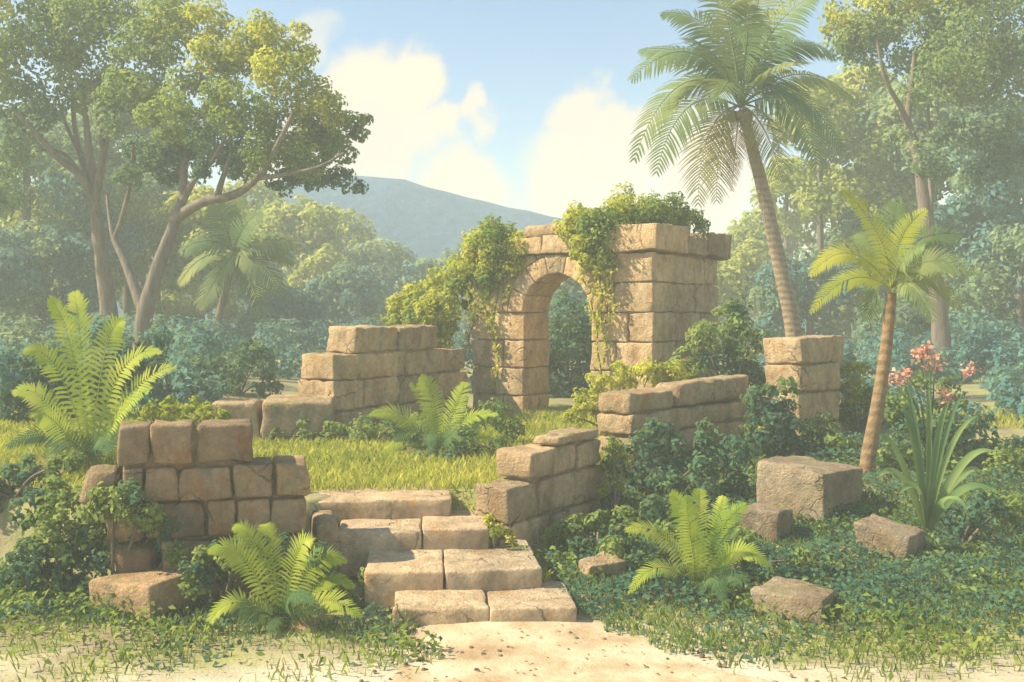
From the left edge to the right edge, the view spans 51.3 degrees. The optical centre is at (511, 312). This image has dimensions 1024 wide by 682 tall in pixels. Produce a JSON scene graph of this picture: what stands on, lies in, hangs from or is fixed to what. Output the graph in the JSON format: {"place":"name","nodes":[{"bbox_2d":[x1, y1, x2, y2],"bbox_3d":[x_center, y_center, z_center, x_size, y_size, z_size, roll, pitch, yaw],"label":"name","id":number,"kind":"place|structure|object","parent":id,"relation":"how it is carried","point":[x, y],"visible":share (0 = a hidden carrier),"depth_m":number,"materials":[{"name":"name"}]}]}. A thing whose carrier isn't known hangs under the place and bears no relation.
{"place":"outdoors","nodes":[
{"label":"outdoors","id":0,"kind":"place"},
{"bbox_2d":[489,537,498,547],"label":"grass tuft","id":1,"kind":"object","parent":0,"point":[490,541],"visible":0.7,"depth_m":9.49,"materials":[{"name":"green plant"}]},
{"bbox_2d":[3,175,1016,329],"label":"hills","id":2,"kind":"structure","parent":0,"point":[419,221],"depth_m":78.18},
{"bbox_2d":[0,330,1023,681],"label":"ground","id":3,"kind":"structure","parent":0,"point":[252,668],"depth_m":7.63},
{"bbox_2d":[0,226,46,326],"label":"background tree","id":4,"kind":"object","parent":3,"relation":"on","point":[13,263],"visible":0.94,"depth_m":29.79,"materials":[{"name":"green plant"}]},
{"bbox_2d":[0,313,64,357],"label":"background tree","id":5,"kind":"object","parent":3,"relation":"on","point":[16,331],"visible":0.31,"depth_m":26.49,"materials":[{"name":"green plant"}]},
{"bbox_2d":[0,449,85,512],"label":"bush","id":6,"kind":"object","parent":3,"relation":"on","point":[23,478],"visible":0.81,"depth_m":9.91,"materials":[{"name":"green plant"}]},
{"bbox_2d":[0,184,96,324],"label":"background tree","id":7,"kind":"object","parent":3,"relation":"on","point":[15,221],"visible":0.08,"depth_m":38.70,"materials":[{"name":"green plant"}]},
{"bbox_2d":[0,219,114,340],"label":"background tree","id":8,"kind":"object","parent":3,"relation":"on","point":[63,264],"visible":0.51,"depth_m":31.91,"materials":[{"name":"green plant"}]},
{"bbox_2d":[0,106,148,334],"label":"background tree","id":9,"kind":"object","parent":3,"relation":"on","point":[54,174],"visible":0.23,"depth_m":33.41,"materials":[{"name":"green plant"}]},
{"bbox_2d":[0,312,175,423],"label":"bush","id":10,"kind":"object","parent":3,"relation":"on","point":[9,360],"visible":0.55,"depth_m":14.37,"materials":[{"name":"green plant"}]},
{"bbox_2d":[6,290,176,474],"bbox_3d":[-4.397,0.696,11.214,1.668,1.894,1.382,0,0,-19],"label":"fern","id":11,"kind":"object","parent":3,"relation":"on","point":[63,435],"visible":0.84,"depth_m":11.13,"materials":[{"name":"green plant"}]},
{"bbox_2d":[0,473,183,597],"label":"bush","id":12,"kind":"object","parent":3,"relation":"on","point":[88,526],"visible":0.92,"depth_m":8.67,"materials":[{"name":"green plant"}]},
{"bbox_2d":[0,0,199,373],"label":"broadleaf tree","id":13,"kind":"object","parent":3,"relation":"on","point":[67,52],"visible":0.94,"depth_m":23.53,"materials":[{"name":"green plant"}]},
{"bbox_2d":[57,192,152,306],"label":"background tree","id":14,"kind":"object","parent":3,"relation":"on","point":[131,222],"visible":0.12,"depth_m":36.73,"materials":[{"name":"green plant"}]},
{"bbox_2d":[46,79,206,324],"bbox_3d":[-13.635,-3.644,38.154,6.541,9.859,4.836,0,0,0],"label":"background tree","id":15,"kind":"object","parent":3,"relation":"on","point":[115,159],"visible":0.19,"depth_m":37.48,"materials":[{"name":"green plant"}]},
{"bbox_2d":[85,533,173,577],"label":"bush","id":16,"kind":"object","parent":3,"relation":"on","point":[102,561],"visible":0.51,"depth_m":8.69,"materials":[{"name":"green plant"}]},
{"bbox_2d":[89,566,217,619],"bbox_3d":[-2.904,2.248,8.617,0.757,0.361,0.734,-5,0,30],"label":"fallen stone","id":17,"kind":"object","parent":3,"relation":"on","point":[158,586],"visible":0.58,"depth_m":8.34,"materials":[{"name":"beige stone"}]},
{"bbox_2d":[111,210,196,327],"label":"background tree","id":18,"kind":"object","parent":3,"relation":"on","point":[147,256],"visible":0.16,"depth_m":39.96,"materials":[{"name":"green plant"}]},
{"bbox_2d":[131,168,198,324],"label":"background tree","id":19,"kind":"object","parent":3,"relation":"on","point":[152,186],"visible":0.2,"depth_m":41.83,"materials":[{"name":"green plant"}]},
{"bbox_2d":[132,394,232,422],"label":"bush","id":20,"kind":"object","parent":3,"relation":"on","point":[192,407],"visible":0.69,"depth_m":12.14,"materials":[{"name":"green plant"}]},
{"bbox_2d":[146,182,256,326],"bbox_3d":[-10.384,-1.516,36.291,4.281,5.701,2.983,0,0,40],"label":"background tree","id":21,"kind":"object","parent":3,"relation":"on","point":[162,214],"visible":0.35,"depth_m":35.69,"materials":[{"name":"green plant"}]},
{"bbox_2d":[153,249,256,338],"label":"background tree","id":22,"kind":"object","parent":3,"relation":"on","point":[177,296],"visible":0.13,"depth_m":43.31,"materials":[{"name":"green plant"}]},
{"bbox_2d":[79,419,341,597],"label":"stone wall","id":23,"kind":"structure","parent":3,"relation":"on","point":[206,482],"depth_m":8.78,"materials":[{"name":"stone"}]},
{"bbox_2d":[162,338,283,397],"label":"bush","id":24,"kind":"object","parent":3,"relation":"on","point":[245,360],"visible":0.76,"depth_m":18.82,"materials":[{"name":"green plant"}]},
{"bbox_2d":[105,0,373,360],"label":"broadleaf tree","id":25,"kind":"object","parent":3,"relation":"on","point":[299,147],"visible":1,"depth_m":21.70,"materials":[{"name":"green plant"}]},
{"bbox_2d":[176,198,302,345],"bbox_3d":[-6.959,-0.775,27.057,3.439,4.436,1.442,0,0,0],"label":"palm tree","id":26,"kind":"object","parent":3,"relation":"on","point":[273,250],"visible":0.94,"depth_m":26.94,"materials":[{"name":"green plant"}]},
{"bbox_2d":[164,531,330,604],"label":"bush","id":27,"kind":"object","parent":3,"relation":"on","point":[224,567],"visible":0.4,"depth_m":8.42,"materials":[{"name":"green plant"}]},
{"bbox_2d":[224,178,287,310],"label":"background tree","id":28,"kind":"object","parent":3,"relation":"on","point":[262,194],"visible":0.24,"depth_m":53.28,"materials":[{"name":"green plant"}]},
{"bbox_2d":[209,393,334,441],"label":"wall","id":29,"kind":"structure","parent":3,"relation":"on","point":[281,411],"depth_m":14.05,"materials":[{"name":"stone"}]},
{"bbox_2d":[176,543,367,608],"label":"bush","id":30,"kind":"object","parent":3,"relation":"on","point":[187,584],"visible":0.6,"depth_m":8.33,"materials":[{"name":"green plant"}]},
{"bbox_2d":[233,199,323,320],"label":"background tree","id":31,"kind":"object","parent":3,"relation":"on","point":[263,227],"visible":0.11,"depth_m":51.05,"materials":[{"name":"green plant"}]},
{"bbox_2d":[203,519,362,638],"bbox_3d":[-1.708,2.022,8.127,1.205,0.845,0.794,0,0,0],"label":"fern","id":32,"kind":"object","parent":3,"relation":"on","point":[287,608],"visible":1,"depth_m":8.10,"materials":[{"name":"green plant"}]},
{"bbox_2d":[243,283,336,343],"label":"background tree","id":33,"kind":"object","parent":3,"relation":"on","point":[306,307],"visible":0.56,"depth_m":39.42,"materials":[{"name":"green plant"}]},
{"bbox_2d":[263,193,348,297],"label":"background tree","id":34,"kind":"object","parent":3,"relation":"on","point":[316,222],"visible":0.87,"depth_m":49.79,"materials":[{"name":"green plant"}]},
{"bbox_2d":[289,202,377,323],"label":"background tree","id":35,"kind":"object","parent":3,"relation":"on","point":[360,233],"visible":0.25,"depth_m":57.14,"materials":[{"name":"green plant"}]},
{"bbox_2d":[303,258,388,334],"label":"background tree","id":36,"kind":"object","parent":3,"relation":"on","point":[364,295],"visible":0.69,"depth_m":45.13,"materials":[{"name":"green plant"}]},
{"bbox_2d":[340,238,425,325],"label":"background tree","id":37,"kind":"object","parent":3,"relation":"on","point":[375,252],"visible":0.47,"depth_m":54.89,"materials":[{"name":"green plant"}]},
{"bbox_2d":[298,324,468,432],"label":"stone wall","id":38,"kind":"structure","parent":3,"relation":"on","point":[363,369],"depth_m":15.57,"materials":[{"name":"stone"}]},
{"bbox_2d":[398,285,462,348],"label":"vine","id":39,"kind":"object","parent":38,"relation":"on","point":[428,303],"visible":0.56,"depth_m":17.60,"materials":[{"name":"green plant"}]},
{"bbox_2d":[266,397,528,444],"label":"bush","id":40,"kind":"object","parent":3,"relation":"on","point":[369,433],"visible":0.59,"depth_m":13.77,"materials":[{"name":"green plant"}]},
{"bbox_2d":[389,257,460,323],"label":"background tree","id":41,"kind":"object","parent":3,"relation":"on","point":[411,273],"visible":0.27,"depth_m":49.45,"materials":[{"name":"green plant"}]},
{"bbox_2d":[379,253,471,347],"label":"bush","id":42,"kind":"object","parent":3,"relation":"on","point":[391,317],"visible":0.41,"depth_m":18.09,"materials":[{"name":"green plant"}]},
{"bbox_2d":[369,373,508,457],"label":"fern","id":43,"kind":"object","parent":3,"relation":"on","point":[435,436],"visible":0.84,"depth_m":12.92,"materials":[{"name":"green plant"}]},
{"bbox_2d":[311,486,576,628],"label":"stone steps","id":44,"kind":"structure","parent":3,"relation":"on","point":[425,556],"depth_m":8.90,"materials":[{"name":"beige stone"}]},
{"bbox_2d":[432,242,471,337],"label":"background tree","id":45,"kind":"object","parent":3,"relation":"on","point":[445,256],"visible":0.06,"depth_m":53.46,"materials":[{"name":"green plant"}]},
{"bbox_2d":[392,423,512,461],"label":"bush","id":46,"kind":"object","parent":3,"relation":"on","point":[499,441],"visible":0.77,"depth_m":12.61,"materials":[{"name":"green plant"}]},
{"bbox_2d":[458,295,471,322],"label":"background tree","id":47,"kind":"object","parent":3,"relation":"on","point":[466,316],"visible":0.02,"depth_m":43.69,"materials":[{"name":"green plant"}]},
{"bbox_2d":[0,503,1019,681],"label":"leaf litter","id":48,"kind":"object","parent":3,"relation":"on","point":[510,647],"visible":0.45,"depth_m":7.43,"materials":[{"name":"plant"}]},
{"bbox_2d":[4,258,1015,320],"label":"distant wood","id":49,"kind":"object","parent":3,"relation":"on","point":[243,301],"depth_m":58.98,"materials":[{"name":"green plant"}]},
{"bbox_2d":[0,428,1023,680],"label":"ground cover","id":50,"kind":"object","parent":3,"relation":"on","point":[869,586],"visible":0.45,"depth_m":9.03,"materials":[{"name":"teal plant"}]},
{"bbox_2d":[0,438,1023,681],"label":"grass","id":51,"kind":"structure","parent":3,"relation":"on","point":[844,653],"depth_m":7.94,"materials":[{"name":"green plant"}]},
{"bbox_2d":[0,308,1023,429],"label":"undergrowth","id":52,"kind":"object","parent":3,"relation":"on","point":[194,337],"visible":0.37,"depth_m":23.84,"materials":[{"name":"green plant"}]},
{"bbox_2d":[482,512,542,565],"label":"bush","id":53,"kind":"object","parent":3,"relation":"on","point":[498,531],"visible":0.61,"depth_m":9.48,"materials":[{"name":"green plant"}]},
{"bbox_2d":[475,426,605,549],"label":"stone wall","id":54,"kind":"structure","parent":3,"relation":"on","point":[552,477],"depth_m":10.31,"materials":[{"name":"stone"}]},
{"bbox_2d":[544,291,595,399],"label":"bush","id":55,"kind":"object","parent":3,"relation":"on","point":[580,331],"visible":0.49,"depth_m":20.24,"materials":[{"name":"green plant"}]},
{"bbox_2d":[544,291,595,359],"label":"background tree","id":56,"kind":"object","parent":3,"relation":"on","point":[556,307],"visible":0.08,"depth_m":33.47,"materials":[{"name":"green plant"}]},
{"bbox_2d":[554,278,586,301],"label":"background tree","id":57,"kind":"object","parent":3,"relation":"on","point":[571,286],"visible":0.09,"depth_m":37.44,"materials":[{"name":"green plant"}]},
{"bbox_2d":[573,594,595,600],"bbox_3d":[0.562,2.364,8.741,0.232,0.088,0.178,-5,3,-10],"label":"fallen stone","id":58,"kind":"object","parent":3,"relation":"on","point":[586,599],"visible":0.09,"depth_m":8.70,"materials":[{"name":"beige stone"}]},
{"bbox_2d":[468,223,731,413],"bbox_3d":[1.528,0.178,18.021,3.496,3.224,2.992,0,0,32],"label":"stone archway","id":59,"kind":"object","parent":3,"relation":"on","point":[664,277],"visible":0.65,"depth_m":17.06,"materials":[{"name":"stone"}]},
{"bbox_2d":[446,213,534,387],"bbox_3d":[-0.336,-0.200,17.732,1.800,2.890,1.293,0,0,25],"label":"vine","id":60,"kind":"object","parent":59,"relation":"attached to","point":[491,233],"visible":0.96,"depth_m":17.41,"materials":[{"name":"green plant"}]},
{"bbox_2d":[551,181,710,380],"bbox_3d":[2.017,-0.362,16.836,2.705,3.431,1.428,0,0,-9],"label":"vine","id":61,"kind":"object","parent":59,"relation":"attached to","point":[591,222],"visible":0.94,"depth_m":16.40,"materials":[{"name":"green plant"}]},
{"bbox_2d":[578,550,625,580],"bbox_3d":[0.773,2.261,9.446,0.398,0.240,0.334,-5,1,-20],"label":"fallen stone","id":62,"kind":"object","parent":3,"relation":"on","point":[592,564],"visible":0.62,"depth_m":9.34,"materials":[{"name":"beige stone"}]},
{"bbox_2d":[596,435,633,523],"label":"bush","id":63,"kind":"object","parent":3,"relation":"on","point":[610,465],"visible":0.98,"depth_m":11.03,"materials":[{"name":"green plant"}]},
{"bbox_2d":[562,355,698,427],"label":"bush","id":64,"kind":"object","parent":3,"relation":"on","point":[649,369],"visible":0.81,"depth_m":14.14,"materials":[{"name":"green plant"}]},
{"bbox_2d":[538,494,730,554],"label":"bush","id":65,"kind":"object","parent":3,"relation":"on","point":[626,513],"visible":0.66,"depth_m":9.82,"materials":[{"name":"green plant"}]},
{"bbox_2d":[597,374,748,472],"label":"stone wall","id":66,"kind":"structure","parent":3,"relation":"on","point":[684,406],"depth_m":13.15,"materials":[{"name":"stone"}]},
{"bbox_2d":[605,416,759,508],"bbox_3d":[1.867,1.611,11.612,1.804,0.991,0.945,0,0,0],"label":"bush","id":67,"kind":"object","parent":3,"relation":"on","point":[716,463],"visible":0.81,"depth_m":11.62,"materials":[{"name":"green plant"}]},
{"bbox_2d":[624,488,774,601],"bbox_3d":[1.543,1.933,8.910,1.238,0.931,0.851,0,0,0],"label":"fern","id":68,"kind":"object","parent":3,"relation":"on","point":[699,550],"visible":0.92,"depth_m":8.88,"materials":[{"name":"green plant"}]},
{"bbox_2d":[666,294,771,415],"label":"bush","id":69,"kind":"object","parent":3,"relation":"on","point":[738,317],"visible":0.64,"depth_m":15.55,"materials":[{"name":"green plant"}]},
{"bbox_2d":[599,519,848,585],"bbox_3d":[1.863,2.105,9.277,2.235,0.542,0.710,0,0,0],"label":"bush","id":70,"kind":"object","parent":3,"relation":"on","point":[614,544],"visible":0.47,"depth_m":9.27,"materials":[{"name":"green plant"}]},
{"bbox_2d":[627,0,855,336],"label":"palm tree","id":71,"kind":"object","parent":3,"relation":"on","point":[751,40],"visible":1,"depth_m":19.78,"materials":[{"name":"green plant"}]},
{"bbox_2d":[712,244,772,346],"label":"background tree","id":72,"kind":"object","parent":3,"relation":"on","point":[735,273],"visible":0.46,"depth_m":40.76,"materials":[{"name":"green plant"}]},
{"bbox_2d":[728,222,789,320],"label":"background tree","id":73,"kind":"object","parent":3,"relation":"on","point":[747,231],"visible":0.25,"depth_m":47.34,"materials":[{"name":"green plant"}]},
{"bbox_2d":[724,207,806,327],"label":"background tree","id":74,"kind":"object","parent":3,"relation":"on","point":[794,245],"visible":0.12,"depth_m":49.85,"materials":[{"name":"green plant"}]},
{"bbox_2d":[740,503,792,542],"bbox_3d":[2.513,2.086,10.537,0.443,0.390,0.453,5,4,30],"label":"fallen stone","id":75,"kind":"object","parent":3,"relation":"on","point":[769,521],"visible":0.64,"depth_m":10.37,"materials":[{"name":"beige stone"}]},
{"bbox_2d":[738,166,828,267],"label":"background tree","id":76,"kind":"object","parent":3,"relation":"on","point":[787,219],"visible":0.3,"depth_m":45.72,"materials":[{"name":"green plant"}]},
{"bbox_2d":[750,576,834,624],"bbox_3d":[2.231,2.290,8.450,0.570,0.280,0.530,-1,0,28],"label":"fallen stone","id":77,"kind":"object","parent":3,"relation":"on","point":[800,598],"visible":0.76,"depth_m":8.30,"materials":[{"name":"beige stone"}]},
{"bbox_2d":[729,375,859,460],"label":"bush","id":78,"kind":"object","parent":3,"relation":"on","point":[776,414],"visible":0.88,"depth_m":13.18,"materials":[{"name":"green plant"}]},
{"bbox_2d":[762,335,843,440],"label":"stone pillar","id":79,"kind":"structure","parent":3,"relation":"on","point":[810,364],"depth_m":14.48,"materials":[{"name":"stone"}]},
{"bbox_2d":[745,247,871,359],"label":"background tree","id":80,"kind":"object","parent":3,"relation":"on","point":[768,301],"visible":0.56,"depth_m":33.55,"materials":[{"name":"green plant"}]},
{"bbox_2d":[756,456,862,527],"bbox_3d":[3.136,1.875,11.297,0.830,0.604,0.952,5,1,42],"label":"fallen stone","id":81,"kind":"object","parent":3,"relation":"on","point":[812,487],"visible":0.77,"depth_m":10.98,"materials":[{"name":"beige stone"}]},
{"bbox_2d":[767,77,880,333],"bbox_3d":[10.501,-3.223,36.028,3.686,9.549,3.702,0,0,38],"label":"background tree","id":82,"kind":"object","parent":3,"relation":"on","point":[842,111],"visible":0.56,"depth_m":35.52,"materials":[{"name":"green plant"}]},
{"bbox_2d":[790,163,877,330],"bbox_3d":[12.142,-2.068,39.930,3.411,7.130,2.919,0,0,0],"label":"background tree","id":83,"kind":"object","parent":3,"relation":"on","point":[799,195],"visible":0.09,"depth_m":39.46,"materials":[{"name":"green plant"}]},
{"bbox_2d":[805,227,899,348],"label":"background tree","id":84,"kind":"object","parent":3,"relation":"on","point":[830,238],"visible":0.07,"depth_m":37.88,"materials":[{"name":"green plant"}]},
{"bbox_2d":[838,360,873,432],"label":"bush","id":85,"kind":"object","parent":3,"relation":"on","point":[859,395],"visible":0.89,"depth_m":15.09,"materials":[{"name":"green plant"}]},
{"bbox_2d":[827,56,899,351],"bbox_3d":[12.286,-3.824,37.935,3.051,10.625,2.542,0,0,0],"label":"background tree","id":86,"kind":"object","parent":3,"relation":"on","point":[849,75],"visible":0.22,"depth_m":37.51,"materials":[{"name":"green plant"}]},
{"bbox_2d":[831,193,920,313],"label":"background tree","id":87,"kind":"object","parent":3,"relation":"on","point":[847,228],"visible":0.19,"depth_m":35.41,"materials":[{"name":"green plant"}]},
{"bbox_2d":[854,514,925,562],"bbox_3d":[3.533,2.140,9.989,0.547,0.384,0.582,4,-1,38],"label":"fallen stone","id":88,"kind":"object","parent":3,"relation":"on","point":[895,538],"visible":0.68,"depth_m":9.83,"materials":[{"name":"beige stone"}]},
{"bbox_2d":[808,188,980,474],"bbox_3d":[4.412,0.259,12.384,1.954,3.400,1.328,0,0,12],"label":"palm tree","id":89,"kind":"object","parent":3,"relation":"on","point":[892,262],"visible":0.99,"depth_m":12.35,"materials":[{"name":"green plant"}]},
{"bbox_2d":[848,149,943,317],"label":"background tree","id":90,"kind":"object","parent":3,"relation":"on","point":[894,168],"visible":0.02,"depth_m":41.46,"materials":[{"name":"green plant"}]},
{"bbox_2d":[851,290,949,361],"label":"background tree","id":91,"kind":"object","parent":3,"relation":"on","point":[916,325],"visible":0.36,"depth_m":29.38,"materials":[{"name":"green plant"}]},
{"bbox_2d":[817,0,1023,379],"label":"broadleaf tree","id":92,"kind":"object","parent":3,"relation":"on","point":[863,34],"visible":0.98,"depth_m":24.78,"materials":[{"name":"green plant"}]},
{"bbox_2d":[838,73,1010,241],"bbox_3d":[14.811,-3.436,35.994,7.319,9.946,4.698,0,0,-29],"label":"background tree","id":93,"kind":"object","parent":3,"relation":"on","point":[887,115],"visible":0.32,"depth_m":35.12,"materials":[{"name":"green plant"}]},
{"bbox_2d":[886,340,981,438],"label":"flowering plant","id":94,"kind":"object","parent":3,"relation":"on","point":[944,390],"visible":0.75,"depth_m":13.41,"materials":[{"name":"pink plant"}]},
{"bbox_2d":[878,386,999,532],"bbox_3d":[4.160,1.480,10.499,1.248,1.462,0.807,0,0,0],"label":"strap leaved plant","id":95,"kind":"object","parent":3,"relation":"on","point":[931,508],"visible":0.96,"depth_m":10.60,"materials":[{"name":"green plant"}]},
{"bbox_2d":[876,395,1023,480],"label":"bush","id":96,"kind":"object","parent":3,"relation":"on","point":[999,456],"visible":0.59,"depth_m":12.59,"materials":[{"name":"green plant"}]},
{"bbox_2d":[914,187,1014,323],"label":"background tree","id":97,"kind":"object","parent":3,"relation":"on","point":[956,210],"visible":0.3,"depth_m":32.38,"materials":[{"name":"green plant"}]},
{"bbox_2d":[921,99,1023,319],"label":"background tree","id":98,"kind":"object","parent":3,"relation":"on","point":[1000,200],"visible":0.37,"depth_m":30.85,"materials":[{"name":"green plant"}]},
{"bbox_2d":[923,196,1021,330],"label":"background tree","id":99,"kind":"object","parent":3,"relation":"on","point":[974,222],"visible":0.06,"depth_m":33.22,"materials":[{"name":"green plant"}]},
{"bbox_2d":[924,488,1023,556],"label":"bush","id":100,"kind":"object","parent":3,"relation":"on","point":[999,509],"visible":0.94,"depth_m":10.04,"materials":[{"name":"green plant"}]},
{"bbox_2d":[929,308,1023,367],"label":"background tree","id":101,"kind":"object","parent":3,"relation":"on","point":[1016,335],"visible":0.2,"depth_m":27.81,"materials":[{"name":"green plant"}]},
{"bbox_2d":[950,223,1023,344],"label":"background tree","id":102,"kind":"object","parent":3,"relation":"on","point":[1003,257],"visible":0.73,"depth_m":29.66,"materials":[{"name":"green plant"}]},
{"bbox_2d":[974,361,1023,389],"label":"bush","id":103,"kind":"object","parent":3,"relation":"on","point":[1018,371],"visible":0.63,"depth_m":21.86,"materials":[{"name":"green plant"}]},
{"bbox_2d":[0,395,1023,509],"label":"grass","id":104,"kind":"structure","parent":0,"point":[433,469],"depth_m":12.14,"materials":[{"name":"green plant"}]},
{"bbox_2d":[0,0,1023,260],"label":"sky","id":105,"kind":"structure","parent":0,"point":[529,105],"materials":[{"name":"blue"}]},
{"bbox_2d":[542,568,553,581],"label":"grass tuft","id":106,"kind":"object","parent":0,"point":[546,576],"visible":0.71,"depth_m":8.93,"materials":[{"name":"green plant"}]},
{"bbox_2d":[384,617,771,681],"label":"path","id":107,"kind":"structure","parent":0,"point":[549,657],"depth_m":7.38,"materials":[{"name":"beige sand"}]},
{"bbox_2d":[359,616,819,681],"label":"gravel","id":108,"kind":"structure","parent":107,"relation":"on","point":[575,637],"depth_m":7.40,"materials":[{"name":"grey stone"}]}
]}

